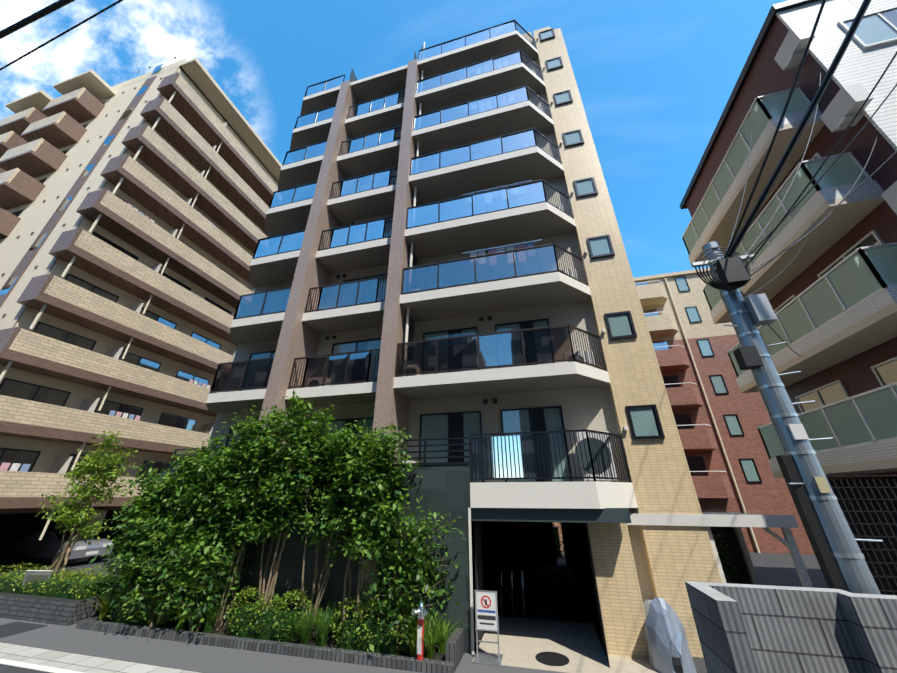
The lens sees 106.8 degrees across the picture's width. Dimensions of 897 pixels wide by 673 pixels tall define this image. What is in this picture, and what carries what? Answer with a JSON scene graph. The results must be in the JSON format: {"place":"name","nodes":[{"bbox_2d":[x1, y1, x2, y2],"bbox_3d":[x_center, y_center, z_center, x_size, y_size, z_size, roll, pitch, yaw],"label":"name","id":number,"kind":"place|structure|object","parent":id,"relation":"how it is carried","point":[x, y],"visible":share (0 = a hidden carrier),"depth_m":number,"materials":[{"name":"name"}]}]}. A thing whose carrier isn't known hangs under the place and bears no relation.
{"place":"outdoors","nodes":[
{"label":"outdoors","id":0,"kind":"place"},
{"bbox_2d":[0,57,281,563],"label":"building","id":1,"kind":"structure","parent":0,"point":[133,212],"depth_m":20.66,"materials":[{"name":"beige tile"}]},
{"bbox_2d":[0,616,660,672],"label":"pavement","id":2,"kind":"structure","parent":0,"point":[529,645],"depth_m":6.88,"materials":[{"name":"concrete"}]},
{"bbox_2d":[22,570,52,585],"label":"stone block","id":3,"kind":"structure","parent":2,"relation":"on","point":[31,576],"depth_m":9.63,"materials":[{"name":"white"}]},
{"bbox_2d":[0,592,464,672],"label":"planter kerb","id":4,"kind":"structure","parent":2,"relation":"on","point":[49,610],"depth_m":7.46,"materials":[{"name":"stone"}]},
{"bbox_2d":[0,563,122,599],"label":"hedge","id":5,"kind":"object","parent":4,"relation":"on","point":[77,585],"visible":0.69,"depth_m":9.57,"materials":[{"name":"green plant"}]},
{"bbox_2d":[49,526,79,577],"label":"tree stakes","id":6,"kind":"object","parent":4,"relation":"on","point":[67,553],"visible":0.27,"depth_m":10.38,"materials":[{"name":"beige wood"}]},
{"bbox_2d":[35,430,139,576],"bbox_3d":[-12.078,5.574,11.090,2.949,4.647,1.921,-6,-26,13],"label":"tree","id":7,"kind":"object","parent":4,"relation":"on","point":[73,518],"visible":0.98,"depth_m":11.11,"materials":[{"name":"green plant"}]},
{"bbox_2d":[95,503,176,608],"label":"shrub","id":8,"kind":"object","parent":4,"relation":"on","point":[125,585],"visible":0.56,"depth_m":8.80,"materials":[{"name":"green plant"}]},
{"bbox_2d":[90,461,197,598],"bbox_3d":[-8.388,5.504,9.508,2.590,4.087,2.276,-6,-26,13],"label":"tall shrub","id":9,"kind":"object","parent":4,"relation":"on","point":[156,493],"visible":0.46,"depth_m":9.35,"materials":[{"name":"green plant"}]},
{"bbox_2d":[107,583,193,628],"bbox_3d":[-7.614,6.860,8.546,2.558,1.004,0.827,-6,-26,13],"label":"hedge bed","id":10,"kind":"object","parent":4,"relation":"on","point":[120,615],"visible":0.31,"depth_m":8.29,"materials":[{"name":"green plant"}]},
{"bbox_2d":[110,522,211,626],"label":"shrub","id":11,"kind":"object","parent":4,"relation":"on","point":[157,569],"visible":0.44,"depth_m":8.25,"materials":[{"name":"green plant"}]},
{"bbox_2d":[148,427,248,615],"bbox_3d":[-6.688,4.937,9.173,2.810,4.814,1.994,3,-26,-6],"label":"tall shrub","id":12,"kind":"object","parent":4,"relation":"on","point":[197,497],"visible":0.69,"depth_m":9.07,"materials":[{"name":"green plant"}]},
{"bbox_2d":[155,522,258,630],"bbox_3d":[-6.127,5.914,8.353,2.340,2.354,2.091,-6,-26,13],"label":"shrub","id":13,"kind":"object","parent":4,"relation":"on","point":[207,588],"visible":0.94,"depth_m":8.12,"materials":[{"name":"green plant"}]},
{"bbox_2d":[204,410,303,630],"bbox_3d":[-5.457,4.768,9.221,2.393,5.158,2.840,13,-29,-25],"label":"tall shrub","id":14,"kind":"object","parent":4,"relation":"on","point":[234,508],"visible":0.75,"depth_m":8.97,"materials":[{"name":"green plant"}]},
{"bbox_2d":[226,586,313,642],"bbox_3d":[-4.167,6.451,7.741,2.255,1.062,0.775,-6,-26,13],"label":"hedge bed","id":15,"kind":"object","parent":4,"relation":"on","point":[253,621],"visible":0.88,"depth_m":7.58,"materials":[{"name":"green plant"}]},
{"bbox_2d":[85,590,474,658],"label":"grass tufts","id":16,"kind":"object","parent":4,"relation":"on","point":[322,627],"visible":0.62,"depth_m":7.21,"materials":[{"name":"green plant"}]},
{"bbox_2d":[227,391,345,610],"bbox_3d":[-4.551,4.410,8.902,3.162,5.528,2.120,-6,-26,13],"label":"tall shrub","id":17,"kind":"object","parent":4,"relation":"on","point":[307,432],"visible":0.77,"depth_m":8.83,"materials":[{"name":"green plant"}]},
{"bbox_2d":[259,419,392,640],"bbox_3d":[-3.170,4.620,8.556,3.420,4.847,2.119,5,-26,-10],"label":"tall shrub","id":18,"kind":"object","parent":4,"relation":"on","point":[325,513],"visible":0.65,"depth_m":8.40,"materials":[{"name":"green plant"}]},
{"bbox_2d":[316,416,422,624],"bbox_3d":[-2.080,4.359,8.049,2.999,4.878,2.330,-6,-26,13],"label":"tall shrub","id":19,"kind":"object","parent":4,"relation":"on","point":[373,518],"visible":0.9,"depth_m":8.07,"materials":[{"name":"green plant"}]},
{"bbox_2d":[329,596,413,654],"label":"shrub","id":20,"kind":"object","parent":4,"relation":"on","point":[360,633],"visible":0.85,"depth_m":6.96,"materials":[{"name":"green plant"}]},
{"bbox_2d":[353,495,468,652],"bbox_3d":[-0.786,5.167,7.468,2.546,2.920,1.788,-6,-26,13],"label":"shrub","id":21,"kind":"object","parent":4,"relation":"on","point":[403,563],"visible":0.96,"depth_m":7.35,"materials":[{"name":"green plant"}]},
{"bbox_2d":[412,602,426,659],"bbox_3d":[-0.560,5.862,6.516,0.325,1.030,0.301,-6,-26,13],"label":"fire standpipe","id":22,"kind":"object","parent":2,"relation":"on","point":[420,612],"visible":0.75,"depth_m":6.55,"materials":[{"name":"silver metal"}]},
{"bbox_2d":[473,590,502,665],"bbox_3d":[0.798,5.973,6.918,0.540,1.122,0.440,-6,-26,13],"label":"no entry sign","id":23,"kind":"object","parent":2,"relation":"on","point":[486,613],"visible":1,"depth_m":6.93,"materials":[{"name":"silver metal"}]},
{"bbox_2d":[643,597,696,672],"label":"covered scooter","id":24,"kind":"object","parent":2,"relation":"on","point":[665,637],"visible":0.94,"depth_m":6.28,"materials":[{"name":"silver"}]},
{"bbox_2d":[0,0,787,277],"label":"sky","id":25,"kind":"structure","parent":0,"point":[655,79],"materials":[{"name":"blue"}]},
{"bbox_2d":[0,544,827,672],"bbox_3d":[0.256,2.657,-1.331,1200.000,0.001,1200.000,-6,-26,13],"label":"ground","id":26,"kind":"structure","parent":0,"point":[775,569],"depth_m":15.29,"materials":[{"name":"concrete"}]},
{"bbox_2d":[12,529,112,567],"bbox_3d":[-19.360,10.590,16.834,4.020,1.442,1.740,-6,-26,13],"label":"parked car","id":27,"kind":"object","parent":26,"relation":"on","point":[48,545],"visible":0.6,"depth_m":16.26,"materials":[{"name":"silver metal"}]},
{"bbox_2d":[113,20,721,666],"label":"building","id":28,"kind":"structure","parent":26,"relation":"on","point":[441,272],"depth_m":11.20,"materials":[{"name":"beige tile"}]},
{"bbox_2d":[552,522,564,557],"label":"backyard shrub","id":29,"kind":"object","parent":26,"relation":"on","point":[557,540],"visible":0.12,"depth_m":18.27,"materials":[{"name":"green plant"}]},
{"bbox_2d":[627,508,812,587],"bbox_3d":[6.303,5.844,8.428,3.450,2.720,2.850,-6,-26,13],"label":"pergola","id":30,"kind":"object","parent":26,"relation":"on","point":[727,526],"visible":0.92,"depth_m":7.76,"materials":[{"name":"silver metal"}]},
{"bbox_2d":[713,533,739,583],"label":"shrub","id":31,"kind":"object","parent":26,"relation":"on","point":[727,576],"visible":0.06,"depth_m":8.66,"materials":[{"name":"green plant"}]},
{"bbox_2d":[691,241,882,594],"bbox_3d":[3.079,1.451,2.677,0.600,5.650,0.345,-6,-26,13],"label":"utility pole","id":32,"kind":"object","parent":26,"relation":"on","point":[840,557],"visible":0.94,"depth_m":2.89,"materials":[{"name":"concrete"}]},
{"bbox_2d":[0,0,896,356],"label":"overhead cables","id":33,"kind":"object","parent":32,"relation":"attached to","point":[728,250],"visible":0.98,"depth_m":3.51,"materials":[{"name":"black plastic"}]},
{"bbox_2d":[826,475,896,594],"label":"fence","id":34,"kind":"object","parent":26,"relation":"on","point":[880,536],"visible":0.31,"depth_m":3.03,"materials":[{"name":"grey"}]},
{"bbox_2d":[634,268,814,554],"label":"building","id":35,"kind":"structure","parent":0,"point":[719,417],"depth_m":22.92,"materials":[{"name":"brick"}]},
{"bbox_2d":[680,0,896,594],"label":"building","id":36,"kind":"structure","parent":0,"point":[830,291],"depth_m":8.55,"materials":[{"name":"brown"}]},
{"bbox_2d":[685,581,896,672],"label":"block wall","id":37,"kind":"structure","parent":0,"point":[745,628],"depth_m":2.29,"materials":[{"name":"grey concrete"}]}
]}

